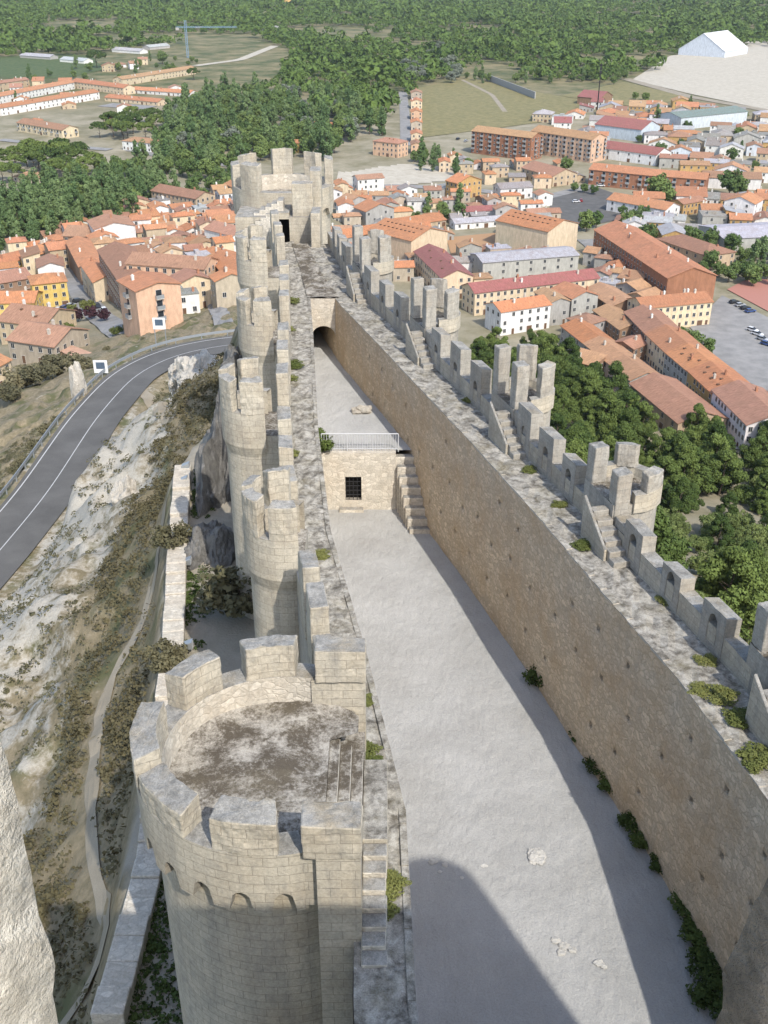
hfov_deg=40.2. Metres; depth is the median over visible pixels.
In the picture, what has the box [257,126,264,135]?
wood tree
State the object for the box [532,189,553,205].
town house
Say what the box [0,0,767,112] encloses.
pine forest
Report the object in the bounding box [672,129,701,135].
town house
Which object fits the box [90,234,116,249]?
town house
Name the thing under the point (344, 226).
town house
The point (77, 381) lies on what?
white boulder
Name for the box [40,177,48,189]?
river tree
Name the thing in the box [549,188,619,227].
town square
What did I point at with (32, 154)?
umbrella pine
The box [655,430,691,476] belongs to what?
pine tree
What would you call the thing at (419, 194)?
town house
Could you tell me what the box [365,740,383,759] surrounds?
walkway weed
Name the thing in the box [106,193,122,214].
river tree
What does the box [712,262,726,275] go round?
garden tree
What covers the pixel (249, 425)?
round tower
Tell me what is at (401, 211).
town house
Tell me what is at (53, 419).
roadside bush
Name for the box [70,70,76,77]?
garden tree
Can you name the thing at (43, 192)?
river tree
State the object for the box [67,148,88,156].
umbrella pine
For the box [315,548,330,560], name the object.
walkway weed
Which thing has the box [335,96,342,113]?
wood tree
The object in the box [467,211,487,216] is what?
town house
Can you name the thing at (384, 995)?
curtain wall
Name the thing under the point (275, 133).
wood tree
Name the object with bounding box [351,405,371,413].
stone block
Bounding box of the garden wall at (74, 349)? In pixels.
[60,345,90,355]
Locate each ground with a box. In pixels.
[0,0,767,1023]
[313,328,410,449]
[328,509,722,1023]
[690,295,767,390]
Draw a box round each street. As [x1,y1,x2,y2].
[0,139,113,149]
[64,267,123,337]
[100,103,154,108]
[125,150,223,165]
[193,46,276,65]
[207,295,232,324]
[349,184,532,197]
[399,92,410,144]
[462,80,506,111]
[552,184,596,197]
[578,239,593,246]
[622,79,767,109]
[643,360,738,448]
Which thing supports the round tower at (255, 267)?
on the ground at (36, 404)
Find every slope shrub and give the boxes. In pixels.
[661,507,684,521]
[668,515,691,534]
[671,524,688,544]
[686,549,716,574]
[688,534,708,551]
[694,589,704,598]
[699,511,718,521]
[699,515,723,537]
[708,546,724,554]
[725,512,749,531]
[727,535,751,548]
[731,525,752,541]
[735,509,755,525]
[743,523,767,542]
[748,474,767,488]
[758,542,767,556]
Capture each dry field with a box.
[419,78,578,136]
[561,82,687,105]
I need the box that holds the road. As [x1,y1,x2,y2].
[0,335,232,588]
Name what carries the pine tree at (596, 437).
on the ground at (36, 404)
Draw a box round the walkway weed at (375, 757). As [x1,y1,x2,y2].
[365,753,383,759]
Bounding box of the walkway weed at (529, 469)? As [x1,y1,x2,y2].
[520,465,536,473]
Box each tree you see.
[0,180,11,209]
[0,193,7,223]
[0,205,10,236]
[0,219,7,243]
[0,220,5,250]
[0,382,21,401]
[1,364,34,387]
[6,210,16,236]
[7,193,15,216]
[8,176,18,193]
[8,185,21,213]
[9,191,22,218]
[10,216,17,236]
[13,220,23,236]
[16,173,31,188]
[16,186,23,201]
[17,207,27,238]
[19,363,55,384]
[20,179,28,194]
[20,195,38,221]
[24,188,35,211]
[25,67,30,78]
[25,221,36,241]
[26,209,36,229]
[27,166,40,183]
[28,184,38,197]
[29,213,39,239]
[29,220,39,240]
[32,176,38,186]
[33,181,40,196]
[33,197,42,230]
[36,196,48,229]
[38,161,47,184]
[38,351,78,375]
[39,215,59,229]
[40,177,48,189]
[40,187,48,203]
[44,166,53,181]
[44,216,55,235]
[45,194,57,217]
[46,208,58,228]
[48,168,59,186]
[48,178,54,193]
[53,179,62,218]
[56,196,71,220]
[57,187,69,219]
[59,354,92,371]
[61,183,74,215]
[62,167,72,183]
[62,206,73,222]
[68,181,79,206]
[69,182,84,193]
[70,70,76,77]
[70,159,78,178]
[72,199,82,215]
[73,54,77,68]
[73,208,83,222]
[73,307,82,321]
[74,165,86,184]
[77,195,88,215]
[81,73,87,78]
[81,184,91,218]
[82,168,88,176]
[82,305,97,317]
[84,62,92,69]
[85,180,92,217]
[86,49,106,66]
[90,175,97,188]
[90,179,103,206]
[91,188,107,209]
[91,196,102,216]
[92,166,100,176]
[93,156,106,170]
[95,170,105,191]
[97,308,110,319]
[99,160,105,176]
[102,161,112,179]
[103,181,111,196]
[105,172,116,192]
[105,185,117,205]
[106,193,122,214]
[106,201,124,211]
[109,155,124,163]
[109,162,123,172]
[112,162,120,173]
[112,175,125,203]
[115,62,121,71]
[115,168,123,180]
[116,158,129,172]
[117,187,125,203]
[123,177,128,191]
[123,182,139,213]
[124,161,129,176]
[124,188,141,195]
[127,159,136,178]
[129,168,135,184]
[130,157,144,169]
[131,139,142,160]
[135,165,146,184]
[135,175,147,197]
[138,138,148,166]
[141,170,150,197]
[145,162,150,178]
[147,160,157,180]
[147,174,156,197]
[150,134,161,151]
[151,123,168,135]
[152,144,164,173]
[157,50,168,63]
[157,170,167,184]
[158,130,177,138]
[158,155,174,174]
[161,137,170,171]
[162,96,173,116]
[163,108,175,130]
[165,126,175,155]
[168,168,180,186]
[169,140,176,163]
[171,96,185,105]
[172,109,184,127]
[173,125,187,135]
[173,149,185,160]
[175,131,194,148]
[175,142,186,149]
[175,158,185,175]
[176,98,186,119]
[178,149,193,159]
[179,158,197,175]
[180,84,188,101]
[183,82,189,98]
[184,115,195,127]
[184,182,199,189]
[185,132,194,154]
[185,176,199,185]
[186,67,199,76]
[186,96,196,112]
[186,111,197,116]
[186,113,195,131]
[190,94,200,115]
[192,124,202,145]
[193,145,203,171]
[193,172,202,181]
[195,101,203,120]
[197,91,205,114]
[198,137,207,150]
[198,142,206,157]
[198,157,215,175]
[200,115,207,141]
[202,175,216,188]
[203,77,211,97]
[204,90,215,112]
[204,104,215,124]
[204,142,216,174]
[205,131,220,144]
[205,153,220,166]
[206,121,219,144]
[208,133,219,153]
[208,142,225,151]
[209,79,215,99]
[211,166,224,180]
[212,104,219,128]
[215,84,224,101]
[215,97,228,104]
[215,100,222,127]
[217,179,226,183]
[219,72,228,87]
[219,151,234,165]
[220,83,230,95]
[220,126,242,146]
[220,135,227,149]
[220,171,230,178]
[221,116,228,132]
[222,175,230,181]
[223,87,231,94]
[223,106,229,121]
[224,93,231,101]
[226,132,241,144]
[227,101,238,124]
[228,124,240,130]
[228,144,235,154]
[229,119,241,125]
[230,81,240,102]
[230,102,241,113]
[234,135,245,156]
[234,142,251,153]
[235,83,243,100]
[237,97,242,111]
[237,111,245,121]
[240,121,252,128]
[240,125,253,137]
[241,82,250,93]
[241,90,251,111]
[242,137,248,143]
[245,106,255,122]
[246,83,258,90]
[246,114,262,126]
[248,89,254,100]
[250,133,265,148]
[251,71,259,84]
[251,90,260,104]
[252,103,259,114]
[253,144,267,160]
[254,84,266,93]
[255,109,261,116]
[256,85,261,95]
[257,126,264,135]
[258,95,266,105]
[259,139,274,157]
[260,102,265,112]
[260,112,270,126]
[262,118,272,141]
[263,89,277,97]
[264,106,272,122]
[266,93,278,104]
[266,134,283,141]
[270,104,277,126]
[270,144,281,153]
[271,102,278,123]
[271,124,279,145]
[274,84,286,89]
[275,88,286,96]
[276,96,284,105]
[276,104,281,116]
[277,141,285,147]
[278,120,290,128]
[279,130,287,139]
[281,99,291,117]
[281,115,298,123]
[282,105,297,113]
[283,89,293,110]
[283,126,297,138]
[284,139,297,153]
[285,126,294,146]
[286,85,301,97]
[289,121,305,138]
[291,87,299,106]
[295,102,308,112]
[297,100,307,123]
[298,134,316,148]
[299,138,315,151]
[300,115,313,128]
[303,117,313,136]
[307,101,316,116]
[308,81,315,94]
[311,121,323,157]
[312,113,318,128]
[314,104,329,115]
[317,83,325,97]
[317,96,327,114]
[318,114,324,125]
[318,135,336,153]
[319,122,334,156]
[320,104,329,119]
[321,125,334,133]
[324,80,332,96]
[327,100,336,115]
[331,103,344,114]
[332,113,345,128]
[332,133,343,152]
[333,86,339,98]
[333,117,347,135]
[333,127,342,137]
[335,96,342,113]
[338,105,353,116]
[340,90,344,101]
[341,116,359,127]
[343,123,359,137]
[344,84,352,101]
[344,88,354,104]
[346,112,356,140]
[348,95,357,112]
[354,90,362,110]
[354,111,361,123]
[358,108,367,124]
[359,110,376,125]
[364,105,374,133]
[373,116,386,128]
[377,106,386,135]
[400,58,410,62]
[404,65,417,71]
[409,59,420,68]
[410,150,417,160]
[416,153,426,164]
[417,69,426,75]
[418,136,425,154]
[418,157,422,169]
[422,206,430,212]
[424,191,432,208]
[428,149,436,169]
[431,142,437,160]
[436,41,444,49]
[436,144,441,165]
[436,201,448,212]
[439,57,449,64]
[442,208,450,218]
[445,70,456,80]
[447,54,456,63]
[451,62,463,73]
[452,152,460,173]
[453,68,460,76]
[453,203,465,216]
[455,182,463,204]
[469,336,493,359]
[471,339,492,362]
[473,66,477,79]
[478,70,483,77]
[478,351,493,368]
[484,73,490,79]
[484,326,509,347]
[489,341,499,353]
[492,348,514,378]
[499,339,511,347]
[509,353,516,376]
[511,72,519,82]
[518,69,524,79]
[519,328,536,343]
[523,71,527,82]
[525,330,547,347]
[527,339,540,346]
[536,333,570,372]
[536,354,560,381]
[550,387,581,430]
[550,412,567,434]
[552,343,557,354]
[554,351,573,379]
[554,370,570,388]
[554,383,569,410]
[555,337,582,364]
[556,365,588,407]
[560,156,573,168]
[560,356,584,377]
[561,422,593,440]
[562,424,592,453]
[565,438,587,463]
[567,367,604,413]
[568,72,575,81]
[570,182,578,189]
[575,419,597,439]
[577,395,608,433]
[577,421,598,441]
[578,209,595,231]
[581,66,585,80]
[581,183,588,192]
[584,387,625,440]
[587,71,595,78]
[588,361,603,393]
[590,185,598,192]
[590,210,603,226]
[596,360,630,395]
[601,435,617,451]
[604,389,647,423]
[609,448,614,458]
[610,75,616,83]
[610,424,640,462]
[612,407,645,446]
[613,71,621,79]
[614,391,630,406]
[614,420,634,440]
[618,205,627,213]
[620,211,633,221]
[621,69,628,77]
[628,396,640,410]
[632,92,639,98]
[632,431,645,455]
[635,135,642,141]
[636,206,642,216]
[636,400,659,437]
[638,223,658,237]
[639,456,644,463]
[639,456,654,466]
[640,427,660,449]
[642,93,649,99]
[643,426,675,460]
[645,172,671,190]
[647,456,686,495]
[653,103,661,117]
[653,504,691,568]
[655,141,667,147]
[655,182,676,200]
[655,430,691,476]
[658,554,673,560]
[660,476,698,513]
[660,484,677,512]
[662,465,679,497]
[664,439,704,494]
[678,447,718,491]
[679,482,705,511]
[683,120,692,125]
[684,225,692,230]
[684,402,710,436]
[685,227,704,239]
[686,425,709,446]
[688,329,705,339]
[694,546,767,641]
[696,337,715,352]
[696,453,733,491]
[697,449,751,499]
[698,260,708,268]
[700,432,729,483]
[700,514,734,550]
[702,228,719,244]
[702,249,721,270]
[702,419,733,454]
[703,415,721,440]
[708,225,717,243]
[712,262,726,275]
[715,492,739,515]
[717,168,742,192]
[719,262,739,282]
[723,233,743,250]
[725,434,737,453]
[726,147,739,159]
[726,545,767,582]
[730,176,750,192]
[734,127,743,133]
[735,246,750,261]
[735,260,746,276]
[738,261,755,280]
[739,435,767,470]
[739,539,759,555]
[740,470,767,512]
[741,572,767,638]
[743,264,762,285]
[748,454,767,479]
[749,238,761,266]
[750,416,767,451]
[750,490,767,513]
[751,160,760,167]
[753,456,767,478]
[756,235,767,266]
[757,513,767,543]
[761,264,767,277]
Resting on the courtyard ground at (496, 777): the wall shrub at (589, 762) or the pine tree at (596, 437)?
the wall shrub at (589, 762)
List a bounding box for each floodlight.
[181,461,189,467]
[184,638,193,653]
[186,556,191,568]
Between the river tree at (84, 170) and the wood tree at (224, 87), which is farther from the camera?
the wood tree at (224, 87)
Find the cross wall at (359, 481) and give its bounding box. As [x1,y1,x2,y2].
[321,449,395,512]
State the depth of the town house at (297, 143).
707.33 m
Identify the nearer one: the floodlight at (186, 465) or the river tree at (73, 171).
the floodlight at (186, 465)
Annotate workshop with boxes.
[697,222,767,250]
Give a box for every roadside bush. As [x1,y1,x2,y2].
[6,464,24,474]
[11,454,27,464]
[25,439,39,449]
[37,422,51,434]
[49,413,63,422]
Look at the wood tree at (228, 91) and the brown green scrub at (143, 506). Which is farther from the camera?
the wood tree at (228, 91)
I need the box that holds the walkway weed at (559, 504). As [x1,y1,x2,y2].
[550,500,567,508]
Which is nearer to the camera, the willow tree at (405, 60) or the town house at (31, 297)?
the town house at (31, 297)
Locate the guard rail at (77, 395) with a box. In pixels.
[0,329,234,495]
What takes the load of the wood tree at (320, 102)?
on the ground at (36, 404)
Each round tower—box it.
[129,634,387,1023]
[218,356,292,619]
[230,148,333,288]
[235,224,279,321]
[236,286,291,411]
[241,467,307,662]
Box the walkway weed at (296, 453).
[293,449,300,456]
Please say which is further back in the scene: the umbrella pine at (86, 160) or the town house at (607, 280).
the umbrella pine at (86, 160)
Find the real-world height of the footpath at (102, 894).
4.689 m
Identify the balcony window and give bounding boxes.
[123,287,129,298]
[124,298,130,308]
[125,309,131,319]
[155,289,164,299]
[156,300,165,310]
[157,310,166,319]
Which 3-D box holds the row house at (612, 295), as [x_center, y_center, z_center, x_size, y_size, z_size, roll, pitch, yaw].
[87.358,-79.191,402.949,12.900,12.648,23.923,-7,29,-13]
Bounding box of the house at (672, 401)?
[628,372,728,432]
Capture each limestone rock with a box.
[109,475,138,504]
[168,356,178,394]
[175,348,217,389]
[178,369,203,386]
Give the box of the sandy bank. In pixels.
[337,164,453,184]
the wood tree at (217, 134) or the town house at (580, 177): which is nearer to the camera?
the town house at (580, 177)
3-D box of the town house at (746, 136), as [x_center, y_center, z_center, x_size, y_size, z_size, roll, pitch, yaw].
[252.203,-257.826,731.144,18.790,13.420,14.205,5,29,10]
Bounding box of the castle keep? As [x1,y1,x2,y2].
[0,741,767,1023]
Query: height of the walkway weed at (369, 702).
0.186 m
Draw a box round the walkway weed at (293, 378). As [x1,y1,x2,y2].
[291,374,298,381]
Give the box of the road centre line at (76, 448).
[0,345,225,549]
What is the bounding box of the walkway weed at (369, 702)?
[366,693,374,706]
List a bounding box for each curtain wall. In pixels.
[269,209,417,1023]
[308,226,767,973]
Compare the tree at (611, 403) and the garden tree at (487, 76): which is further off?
the garden tree at (487, 76)
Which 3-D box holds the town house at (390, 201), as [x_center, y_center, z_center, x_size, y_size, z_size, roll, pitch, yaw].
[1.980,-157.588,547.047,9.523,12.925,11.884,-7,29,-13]
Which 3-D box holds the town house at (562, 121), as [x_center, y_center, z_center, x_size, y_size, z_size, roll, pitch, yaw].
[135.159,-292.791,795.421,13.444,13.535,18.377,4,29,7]
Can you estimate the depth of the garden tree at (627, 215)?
510.76 m
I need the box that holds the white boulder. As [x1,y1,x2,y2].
[69,361,87,400]
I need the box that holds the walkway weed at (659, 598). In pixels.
[654,594,668,606]
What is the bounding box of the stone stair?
[395,454,429,533]
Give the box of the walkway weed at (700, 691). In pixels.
[687,681,711,698]
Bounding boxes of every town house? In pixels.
[0,250,21,267]
[0,261,18,270]
[0,267,30,290]
[0,286,43,314]
[0,299,76,344]
[0,353,12,384]
[5,234,27,252]
[5,319,89,367]
[9,83,22,89]
[12,95,29,101]
[13,171,39,182]
[16,118,78,137]
[19,245,40,274]
[21,239,50,256]
[25,238,39,247]
[27,271,69,306]
[31,77,44,85]
[35,253,64,273]
[39,228,62,239]
[42,238,69,267]
[43,232,62,240]
[58,77,72,80]
[60,220,82,231]
[61,101,75,108]
[62,221,91,239]
[65,236,98,284]
[79,256,108,301]
[86,213,135,239]
[86,228,119,239]
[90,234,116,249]
[91,210,112,217]
[101,62,116,71]
[115,237,145,245]
[117,102,131,111]
[117,212,129,215]
[121,137,158,151]
[122,195,149,208]
[127,60,138,68]
[127,200,145,212]
[128,211,151,224]
[134,244,153,251]
[135,222,149,228]
[135,225,143,237]
[137,208,160,223]
[138,56,147,64]
[142,220,167,236]
[145,235,159,243]
[146,200,169,212]
[147,240,162,247]
[148,196,169,205]
[150,183,215,204]
[151,215,169,223]
[151,231,180,241]
[153,219,175,224]
[153,242,183,254]
[160,211,169,219]
[161,236,185,254]
[167,201,193,212]
[167,224,184,234]
[168,84,180,88]
[168,208,194,225]
[170,268,211,308]
[171,230,189,237]
[173,204,191,211]
[180,222,195,233]
[180,286,199,313]
[182,243,203,254]
[184,233,198,243]
[184,249,210,255]
[187,229,205,237]
[187,236,210,247]
[189,209,200,216]
[191,203,207,212]
[194,216,213,231]
[203,220,235,239]
[205,209,232,219]
[206,199,227,206]
[206,246,223,253]
[207,205,230,209]
[208,249,236,270]
[208,265,239,308]
[209,182,227,197]
[209,233,234,250]
[212,196,230,204]
[213,214,235,224]
[214,186,232,199]
[223,180,231,188]
[229,200,233,210]
[294,139,302,152]
[331,210,341,221]
[331,223,351,230]
[331,224,374,241]
[333,178,348,194]
[333,184,342,199]
[334,193,366,208]
[335,196,354,212]
[341,210,361,224]
[348,185,352,193]
[351,187,367,194]
[352,173,384,190]
[353,199,393,225]
[357,192,371,199]
[369,188,388,200]
[373,137,407,157]
[374,216,384,222]
[376,197,399,206]
[385,185,398,194]
[387,192,407,206]
[392,190,408,196]
[392,260,414,281]
[393,212,446,226]
[394,204,412,217]
[397,181,417,196]
[403,217,424,225]
[405,252,413,259]
[406,195,425,212]
[413,193,427,196]
[422,219,431,226]
[423,183,441,198]
[429,195,442,208]
[432,224,443,229]
[438,155,450,171]
[438,183,445,196]
[442,195,456,210]
[443,226,454,239]
[445,172,482,197]
[447,151,461,165]
[448,211,462,222]
[449,185,470,202]
[453,252,472,272]
[455,238,482,255]
[457,159,473,173]
[458,155,468,160]
[465,200,482,205]
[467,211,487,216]
[472,269,492,281]
[473,159,480,169]
[475,191,499,202]
[480,158,499,170]
[481,169,496,184]
[481,193,501,204]
[482,243,490,251]
[484,293,552,335]
[485,243,511,251]
[489,162,509,177]
[492,201,518,215]
[493,181,533,198]
[499,190,521,206]
[507,173,525,181]
[509,159,513,167]
[513,155,531,170]
[514,245,531,249]
[518,197,543,210]
[523,207,546,212]
[532,109,554,122]
[532,172,552,188]
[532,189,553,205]
[533,287,570,325]
[535,212,552,216]
[541,205,561,217]
[550,281,598,316]
[551,113,573,124]
[552,158,565,166]
[554,116,571,128]
[565,108,585,118]
[566,312,606,332]
[573,171,585,181]
[578,126,598,131]
[579,102,594,111]
[580,348,606,371]
[582,245,603,266]
[589,115,604,125]
[589,131,608,135]
[591,98,604,109]
[593,251,614,267]
[594,265,612,278]
[596,110,616,115]
[598,101,621,109]
[599,276,620,286]
[601,108,619,113]
[603,259,625,267]
[606,192,680,213]
[608,98,623,105]
[611,264,627,279]
[612,105,627,110]
[614,214,622,221]
[615,109,629,114]
[615,334,646,360]
[616,278,651,294]
[617,115,638,118]
[617,268,645,282]
[622,216,646,227]
[626,288,713,326]
[628,287,660,297]
[629,100,646,111]
[629,110,642,115]
[632,188,665,200]
[635,112,649,117]
[642,210,673,221]
[643,130,667,143]
[643,213,672,229]
[645,100,662,107]
[647,117,669,130]
[648,136,677,148]
[649,110,664,117]
[650,102,664,111]
[652,100,667,106]
[656,234,735,268]
[657,222,685,237]
[659,106,672,111]
[659,151,687,167]
[663,123,673,132]
[667,131,692,141]
[668,144,691,159]
[670,95,688,108]
[670,195,706,214]
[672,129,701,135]
[672,222,700,227]
[673,125,694,130]
[673,212,686,222]
[674,104,690,109]
[675,186,707,202]
[676,101,698,109]
[678,158,710,171]
[679,140,700,151]
[687,135,705,150]
[689,151,713,160]
[697,132,720,146]
[697,200,722,217]
[697,209,727,224]
[699,104,715,108]
[703,156,729,169]
[705,137,726,154]
[706,189,720,202]
[709,154,730,158]
[710,121,731,132]
[711,129,732,142]
[714,161,749,171]
[716,125,735,133]
[719,141,744,158]
[720,193,739,204]
[722,204,745,213]
[724,189,764,214]
[727,212,752,223]
[730,159,751,171]
[732,130,761,146]
[736,121,757,131]
[745,140,762,155]
[751,122,767,130]
[752,110,767,121]
[752,130,767,143]
[752,210,767,222]
[753,166,767,182]
[754,190,767,210]
[755,186,767,192]
[756,146,767,162]
[759,124,767,131]
[759,159,767,166]
[760,112,767,122]
[762,139,767,146]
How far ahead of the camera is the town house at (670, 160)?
658.92 m
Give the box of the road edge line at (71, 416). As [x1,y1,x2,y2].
[0,337,228,511]
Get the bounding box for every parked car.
[72,297,84,302]
[94,302,101,308]
[729,299,739,303]
[735,302,745,306]
[739,305,750,309]
[744,308,755,312]
[746,326,758,330]
[751,330,763,334]
[756,335,767,340]
[760,340,767,345]
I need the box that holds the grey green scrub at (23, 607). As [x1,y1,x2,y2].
[0,381,172,816]
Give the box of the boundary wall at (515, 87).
[486,74,535,98]
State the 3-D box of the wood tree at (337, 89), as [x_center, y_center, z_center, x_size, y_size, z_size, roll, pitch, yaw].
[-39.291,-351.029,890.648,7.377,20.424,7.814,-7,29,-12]
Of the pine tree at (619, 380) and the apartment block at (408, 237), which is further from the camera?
the apartment block at (408, 237)
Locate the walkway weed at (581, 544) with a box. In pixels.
[569,538,590,551]
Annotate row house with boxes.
[560,317,613,349]
[582,335,637,375]
[588,282,631,310]
[592,304,632,340]
[606,354,659,389]
[623,304,677,337]
[643,324,706,373]
[662,342,729,385]
[686,361,749,403]
[711,379,767,448]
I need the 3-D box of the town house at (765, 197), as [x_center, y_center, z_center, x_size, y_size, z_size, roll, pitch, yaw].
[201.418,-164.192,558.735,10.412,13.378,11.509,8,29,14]
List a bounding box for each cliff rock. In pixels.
[184,519,235,570]
[194,390,230,517]
[203,384,238,437]
[218,344,241,390]
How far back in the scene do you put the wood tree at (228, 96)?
900.12 m
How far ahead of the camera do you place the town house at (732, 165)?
622.11 m
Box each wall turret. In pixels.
[346,224,393,303]
[405,276,460,368]
[488,343,555,459]
[580,441,663,568]
[745,601,767,747]
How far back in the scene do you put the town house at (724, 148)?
689.14 m
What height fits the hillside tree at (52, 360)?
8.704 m
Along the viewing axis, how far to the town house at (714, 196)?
567.66 m
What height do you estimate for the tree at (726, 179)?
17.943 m
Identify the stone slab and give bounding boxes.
[528,847,546,864]
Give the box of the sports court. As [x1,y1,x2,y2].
[728,279,767,310]
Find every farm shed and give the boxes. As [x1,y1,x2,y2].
[20,52,57,59]
[60,56,92,63]
[111,47,147,53]
[142,43,169,49]
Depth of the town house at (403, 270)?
438.43 m
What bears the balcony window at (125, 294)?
in the apartment block at (146, 297)
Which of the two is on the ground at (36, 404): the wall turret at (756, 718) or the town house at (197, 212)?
the town house at (197, 212)
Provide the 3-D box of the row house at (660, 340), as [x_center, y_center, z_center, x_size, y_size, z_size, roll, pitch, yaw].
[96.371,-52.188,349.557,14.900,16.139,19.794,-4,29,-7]
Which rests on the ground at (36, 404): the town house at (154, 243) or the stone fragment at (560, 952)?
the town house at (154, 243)
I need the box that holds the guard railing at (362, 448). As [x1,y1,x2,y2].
[321,433,398,451]
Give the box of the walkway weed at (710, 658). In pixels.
[692,652,716,666]
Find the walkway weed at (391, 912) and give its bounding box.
[386,887,400,921]
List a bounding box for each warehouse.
[495,209,579,249]
[577,90,612,104]
[595,115,660,141]
[605,140,671,165]
[658,106,748,127]
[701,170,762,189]
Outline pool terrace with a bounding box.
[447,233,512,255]
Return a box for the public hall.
[469,246,579,279]
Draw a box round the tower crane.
[175,20,236,57]
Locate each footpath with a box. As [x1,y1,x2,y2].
[60,498,166,1023]
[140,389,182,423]
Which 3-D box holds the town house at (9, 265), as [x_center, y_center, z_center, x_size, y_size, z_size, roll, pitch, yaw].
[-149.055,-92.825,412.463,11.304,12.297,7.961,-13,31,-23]
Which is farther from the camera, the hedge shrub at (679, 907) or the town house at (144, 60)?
the town house at (144, 60)
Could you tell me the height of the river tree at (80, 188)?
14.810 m
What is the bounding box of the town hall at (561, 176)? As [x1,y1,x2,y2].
[521,160,578,186]
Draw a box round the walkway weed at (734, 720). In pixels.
[721,707,748,729]
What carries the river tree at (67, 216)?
on the ground at (36, 404)
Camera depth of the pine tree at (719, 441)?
262.97 m
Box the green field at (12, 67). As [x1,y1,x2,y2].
[0,54,101,78]
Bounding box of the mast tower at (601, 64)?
[596,63,602,111]
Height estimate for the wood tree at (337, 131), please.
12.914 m
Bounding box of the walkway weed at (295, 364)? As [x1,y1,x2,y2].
[290,359,304,369]
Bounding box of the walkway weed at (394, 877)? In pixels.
[386,868,411,899]
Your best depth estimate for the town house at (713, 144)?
699.88 m
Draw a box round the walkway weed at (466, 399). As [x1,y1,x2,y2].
[460,397,470,402]
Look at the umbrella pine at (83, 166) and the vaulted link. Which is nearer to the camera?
the vaulted link
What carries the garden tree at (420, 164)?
on the ground at (36, 404)
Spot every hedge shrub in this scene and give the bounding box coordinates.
[667,891,682,910]
[672,899,697,934]
[677,918,708,962]
[685,942,722,988]
[685,970,722,1019]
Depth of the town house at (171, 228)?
452.38 m
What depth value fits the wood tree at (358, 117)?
805.10 m
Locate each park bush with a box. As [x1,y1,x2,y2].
[61,322,74,326]
[66,304,77,308]
[79,299,95,308]
[108,326,122,334]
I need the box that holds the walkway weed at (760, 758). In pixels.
[735,741,767,774]
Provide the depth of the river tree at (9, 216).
478.29 m
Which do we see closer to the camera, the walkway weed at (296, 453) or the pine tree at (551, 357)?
the walkway weed at (296, 453)
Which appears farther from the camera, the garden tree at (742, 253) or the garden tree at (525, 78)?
the garden tree at (525, 78)
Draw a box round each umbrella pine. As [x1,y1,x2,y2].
[0,148,9,171]
[0,162,5,180]
[0,162,25,179]
[6,145,20,161]
[6,154,18,172]
[11,143,28,166]
[16,150,45,169]
[17,138,35,160]
[24,144,44,167]
[27,140,48,145]
[36,147,60,160]
[40,157,65,164]
[46,162,64,170]
[48,137,69,144]
[48,141,71,152]
[56,155,73,164]
[57,145,75,162]
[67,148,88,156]
[67,163,90,173]
[70,141,89,149]
[74,156,93,164]
[81,151,105,166]
[89,121,108,135]
[99,111,118,129]
[102,118,119,136]
[111,115,131,134]
[112,122,131,139]
[118,110,131,114]
[118,120,134,137]
[122,106,138,112]
[125,113,142,133]
[133,110,146,116]
[134,121,154,136]
[144,107,162,123]
[144,113,163,125]
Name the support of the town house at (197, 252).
on the ground at (36, 404)
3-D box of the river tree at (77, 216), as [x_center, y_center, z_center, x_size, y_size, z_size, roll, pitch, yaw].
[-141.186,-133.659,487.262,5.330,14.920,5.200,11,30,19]
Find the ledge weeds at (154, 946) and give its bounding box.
[126,469,220,1023]
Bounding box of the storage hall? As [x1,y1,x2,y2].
[678,30,747,57]
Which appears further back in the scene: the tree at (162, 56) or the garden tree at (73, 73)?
the tree at (162, 56)
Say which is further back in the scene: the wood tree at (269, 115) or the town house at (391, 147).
the wood tree at (269, 115)
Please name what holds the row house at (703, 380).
on the ground at (36, 404)
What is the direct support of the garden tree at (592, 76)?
on the ground at (36, 404)
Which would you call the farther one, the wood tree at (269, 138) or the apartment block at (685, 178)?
the wood tree at (269, 138)
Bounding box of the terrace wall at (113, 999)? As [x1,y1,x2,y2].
[90,464,191,1023]
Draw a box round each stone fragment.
[428,859,437,864]
[551,937,560,943]
[557,949,565,955]
[558,941,570,949]
[568,946,576,952]
[593,959,604,966]
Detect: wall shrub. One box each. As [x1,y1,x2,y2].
[319,431,334,451]
[521,664,542,687]
[568,730,576,742]
[582,756,600,775]
[597,770,612,793]
[616,809,637,832]
[628,829,647,848]
[649,852,662,874]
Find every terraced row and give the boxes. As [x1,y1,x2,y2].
[0,77,29,89]
[0,79,74,103]
[0,89,99,115]
[72,78,134,94]
[104,93,166,105]
[113,65,195,84]
[135,86,195,96]
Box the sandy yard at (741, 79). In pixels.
[634,40,767,108]
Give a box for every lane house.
[410,89,422,98]
[410,97,422,108]
[410,107,422,118]
[410,118,422,130]
[410,128,422,139]
[410,138,419,151]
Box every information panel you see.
[93,360,107,379]
[152,318,166,347]
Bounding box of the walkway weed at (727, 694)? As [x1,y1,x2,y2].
[705,683,740,706]
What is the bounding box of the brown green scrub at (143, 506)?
[23,343,239,1023]
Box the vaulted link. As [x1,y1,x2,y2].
[285,243,338,331]
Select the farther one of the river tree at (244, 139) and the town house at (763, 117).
the town house at (763, 117)
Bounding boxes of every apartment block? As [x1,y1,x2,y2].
[97,241,140,308]
[116,271,182,336]
[124,250,219,294]
[366,217,448,259]
[413,244,473,298]
[461,268,600,315]
[471,125,543,159]
[531,125,606,162]
[588,162,648,190]
[593,220,717,298]
[642,167,709,190]
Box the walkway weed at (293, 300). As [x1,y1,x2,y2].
[290,296,299,303]

